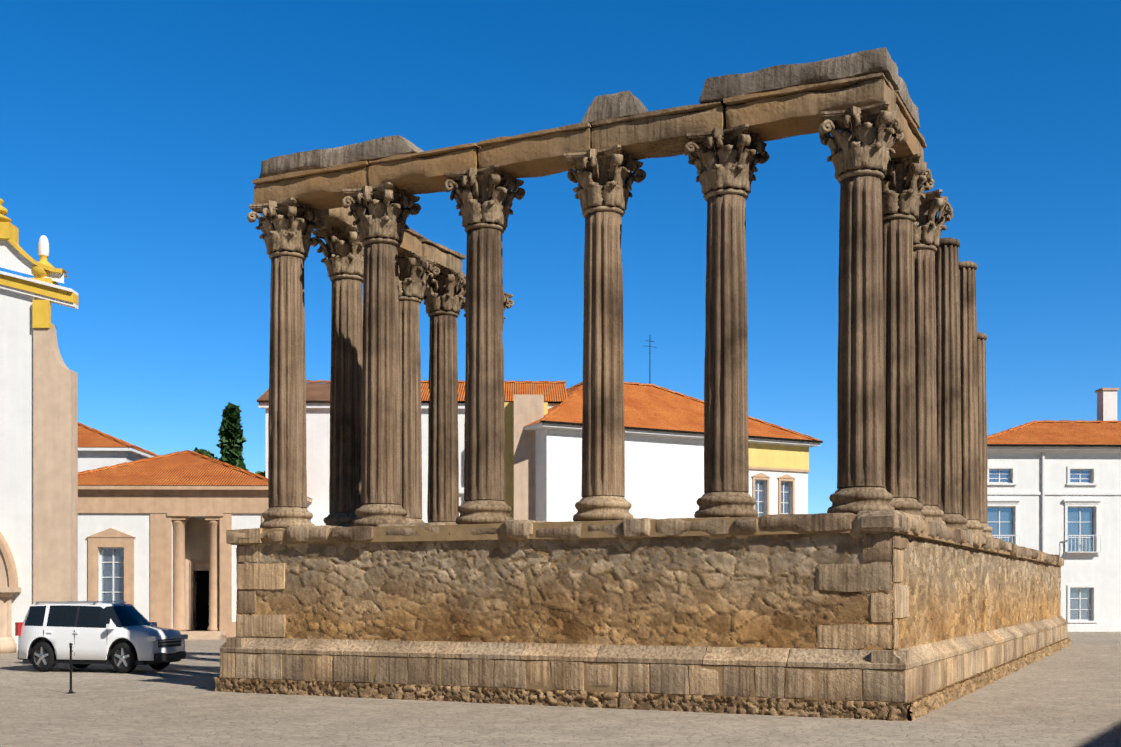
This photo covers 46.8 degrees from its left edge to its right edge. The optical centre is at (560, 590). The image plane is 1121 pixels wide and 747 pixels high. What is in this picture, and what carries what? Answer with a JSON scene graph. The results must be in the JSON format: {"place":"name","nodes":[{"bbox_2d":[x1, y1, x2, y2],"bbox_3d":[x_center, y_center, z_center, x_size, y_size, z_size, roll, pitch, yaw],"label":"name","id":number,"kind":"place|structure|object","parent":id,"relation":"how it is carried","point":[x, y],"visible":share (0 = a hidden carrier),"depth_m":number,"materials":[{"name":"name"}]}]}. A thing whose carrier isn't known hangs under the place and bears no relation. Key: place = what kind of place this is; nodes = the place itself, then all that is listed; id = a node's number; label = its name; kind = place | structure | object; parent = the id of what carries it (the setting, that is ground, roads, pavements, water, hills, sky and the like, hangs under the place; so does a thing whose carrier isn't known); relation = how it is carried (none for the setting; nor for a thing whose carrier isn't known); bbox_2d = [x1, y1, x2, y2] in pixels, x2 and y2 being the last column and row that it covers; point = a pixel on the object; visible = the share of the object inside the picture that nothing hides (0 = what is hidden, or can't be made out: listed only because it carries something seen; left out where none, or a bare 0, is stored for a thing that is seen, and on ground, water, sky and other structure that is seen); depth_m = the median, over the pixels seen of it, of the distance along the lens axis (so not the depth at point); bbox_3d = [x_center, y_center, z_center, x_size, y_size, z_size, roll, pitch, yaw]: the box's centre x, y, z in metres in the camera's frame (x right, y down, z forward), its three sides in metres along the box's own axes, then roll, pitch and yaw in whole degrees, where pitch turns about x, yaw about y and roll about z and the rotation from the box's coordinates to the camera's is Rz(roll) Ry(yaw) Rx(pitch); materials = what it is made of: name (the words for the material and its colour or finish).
{"place":"outdoors","nodes":[
{"label":"outdoors","id":0,"kind":"place"},
{"bbox_2d":[0,198,77,653],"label":"church","id":1,"kind":"structure","parent":0,"point":[38,470],"depth_m":44.16,"materials":[{"name":"white paint"}]},
{"bbox_2d":[78,422,158,471],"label":"range","id":2,"kind":"structure","parent":0,"point":[97,449],"depth_m":73.05,"materials":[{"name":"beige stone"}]},
{"bbox_2d":[78,450,311,639],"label":"portico building","id":3,"kind":"structure","parent":0,"point":[149,550],"depth_m":57.26,"materials":[{"name":"beige stone"}]},
{"bbox_2d":[256,380,567,525],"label":"range","id":4,"kind":"structure","parent":0,"point":[525,404],"depth_m":65.41,"materials":[{"name":"white paint"}]},
{"bbox_2d":[461,290,513,318],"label":"column","id":5,"kind":"structure","parent":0,"point":[507,303],"depth_m":35.56,"materials":[{"name":"stone"}]},
{"bbox_2d":[0,632,1120,746],"bbox_3d":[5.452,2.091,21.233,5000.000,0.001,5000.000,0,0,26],"label":"ground","id":6,"kind":"structure","parent":0,"point":[1069,696],"depth_m":21.23,"materials":[{"name":"grey stone"}]},
{"bbox_2d":[66,643,75,693],"bbox_3d":[-10.012,1.576,26.471,0.200,1.030,0.195,0,0,26],"label":"bollard","id":7,"kind":"object","parent":6,"relation":"on","point":[70,689],"visible":1,"depth_m":26.45,"materials":[{"name":"black metal"}]},
{"bbox_2d":[15,601,187,672],"bbox_3d":[-11.993,1.183,33.912,4.110,1.816,2.115,0,0,15],"label":"suv","id":8,"kind":"object","parent":6,"relation":"on","point":[123,638],"visible":1,"depth_m":33.22,"materials":[{"name":"white paint"}]},
{"bbox_2d":[190,447,218,518],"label":"tree","id":9,"kind":"object","parent":6,"relation":"on","point":[205,452],"depth_m":86.61,"materials":[{"name":"green plant"}]},
{"bbox_2d":[216,402,248,470],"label":"cypress tree","id":10,"kind":"object","parent":6,"relation":"on","point":[232,438],"visible":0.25,"depth_m":77.87,"materials":[{"name":"green plant"}]},
{"bbox_2d":[255,470,264,476],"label":"tree","id":11,"kind":"object","parent":6,"relation":"on","point":[260,473],"depth_m":93.80,"materials":[{"name":"green plant"}]},
{"bbox_2d":[221,514,1066,718],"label":"stones","id":12,"kind":"object","parent":6,"relation":"on","point":[460,532],"visible":0.19,"depth_m":23.89,"materials":[{"name":"brown stone"}]},
{"bbox_2d":[247,198,327,528],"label":"column","id":13,"kind":"structure","parent":12,"relation":"on","point":[286,227],"depth_m":27.47,"materials":[{"name":"stone"}]},
{"bbox_2d":[311,224,363,526],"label":"column","id":14,"kind":"structure","parent":12,"relation":"on","point":[343,260],"depth_m":29.45,"materials":[{"name":"stone"}]},
{"bbox_2d":[341,182,420,526],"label":"column","id":15,"kind":"structure","parent":12,"relation":"on","point":[380,213],"depth_m":26.42,"materials":[{"name":"stone"}]},
{"bbox_2d":[398,251,439,522],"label":"column","id":16,"kind":"structure","parent":12,"relation":"on","point":[413,267],"depth_m":31.68,"materials":[{"name":"stone"}]},
{"bbox_2d":[423,268,465,522],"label":"column","id":17,"kind":"structure","parent":12,"relation":"on","point":[444,292],"depth_m":33.32,"materials":[{"name":"stone"}]},
{"bbox_2d":[443,164,524,523],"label":"column","id":18,"kind":"structure","parent":12,"relation":"on","point":[484,197],"depth_m":25.37,"materials":[{"name":"stone"}]},
{"bbox_2d":[563,144,645,520],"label":"column","id":19,"kind":"structure","parent":12,"relation":"on","point":[605,178],"depth_m":24.25,"materials":[{"name":"stone"}]},
{"bbox_2d":[214,533,1070,720],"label":"podium wall","id":20,"kind":"structure","parent":12,"relation":"attached to","point":[756,591],"depth_m":23.98,"materials":[{"name":"beige stone"}]},
{"bbox_2d":[220,534,1067,701],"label":"podium stone blocks","id":21,"kind":"structure","parent":12,"relation":"attached to","point":[848,641],"depth_m":23.41,"materials":[{"name":"beige stone"}]},
{"bbox_2d":[226,510,1063,565],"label":"podium cornice","id":22,"kind":"structure","parent":12,"relation":"attached to","point":[877,521],"depth_m":23.60,"materials":[{"name":"beige stone"}]},
{"bbox_2d":[682,124,769,517],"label":"column","id":23,"kind":"structure","parent":12,"relation":"on","point":[724,161],"depth_m":23.20,"materials":[{"name":"stone"}]},
{"bbox_2d":[252,73,926,271],"bbox_3d":[1.012,-8.482,27.915,13.365,0.569,7.281,0,0,26],"label":"architrave","id":24,"kind":"object","parent":23,"relation":"on","point":[779,114],"visible":0.67,"depth_m":24.41,"materials":[{"name":"stone"}]},
{"bbox_2d":[259,47,919,177],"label":"frieze blocks","id":25,"kind":"structure","parent":24,"relation":"on","point":[720,88],"depth_m":23.16,"materials":[{"name":"stone"}]},
{"bbox_2d":[817,101,903,513],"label":"column","id":26,"kind":"structure","parent":12,"relation":"on","point":[860,141],"depth_m":22.14,"materials":[{"name":"stone"}]},
{"bbox_2d":[881,154,933,519],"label":"column","id":27,"kind":"structure","parent":12,"relation":"on","point":[907,182],"depth_m":24.73,"materials":[{"name":"stone"}]},
{"bbox_2d":[913,189,952,524],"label":"column","id":28,"kind":"structure","parent":12,"relation":"on","point":[929,226],"depth_m":26.89,"materials":[{"name":"stone"}]},
{"bbox_2d":[935,237,968,529],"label":"broken column","id":29,"kind":"structure","parent":12,"relation":"on","point":[948,397],"depth_m":29.89,"materials":[{"name":"stone"}]},
{"bbox_2d":[959,260,985,535],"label":"broken column","id":30,"kind":"structure","parent":12,"relation":"on","point":[969,390],"depth_m":32.41,"materials":[{"name":"stone"}]},
{"bbox_2d":[977,332,994,538],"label":"broken column","id":31,"kind":"structure","parent":12,"relation":"on","point":[987,530],"depth_m":33.88,"materials":[{"name":"stone"}]},
{"bbox_2d":[524,340,822,521],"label":"building","id":32,"kind":"structure","parent":6,"relation":"on","point":[664,453],"depth_m":65.45,"materials":[{"name":"white paint"}]},
{"bbox_2d":[0,0,1120,513],"label":"sky","id":33,"kind":"structure","parent":0,"point":[135,135],"materials":[{"name":"blue"}]},
{"bbox_2d":[987,388,1120,631],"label":"house","id":34,"kind":"structure","parent":0,"point":[1053,487],"depth_m":66.60,"materials":[{"name":"white paint"}]}
]}

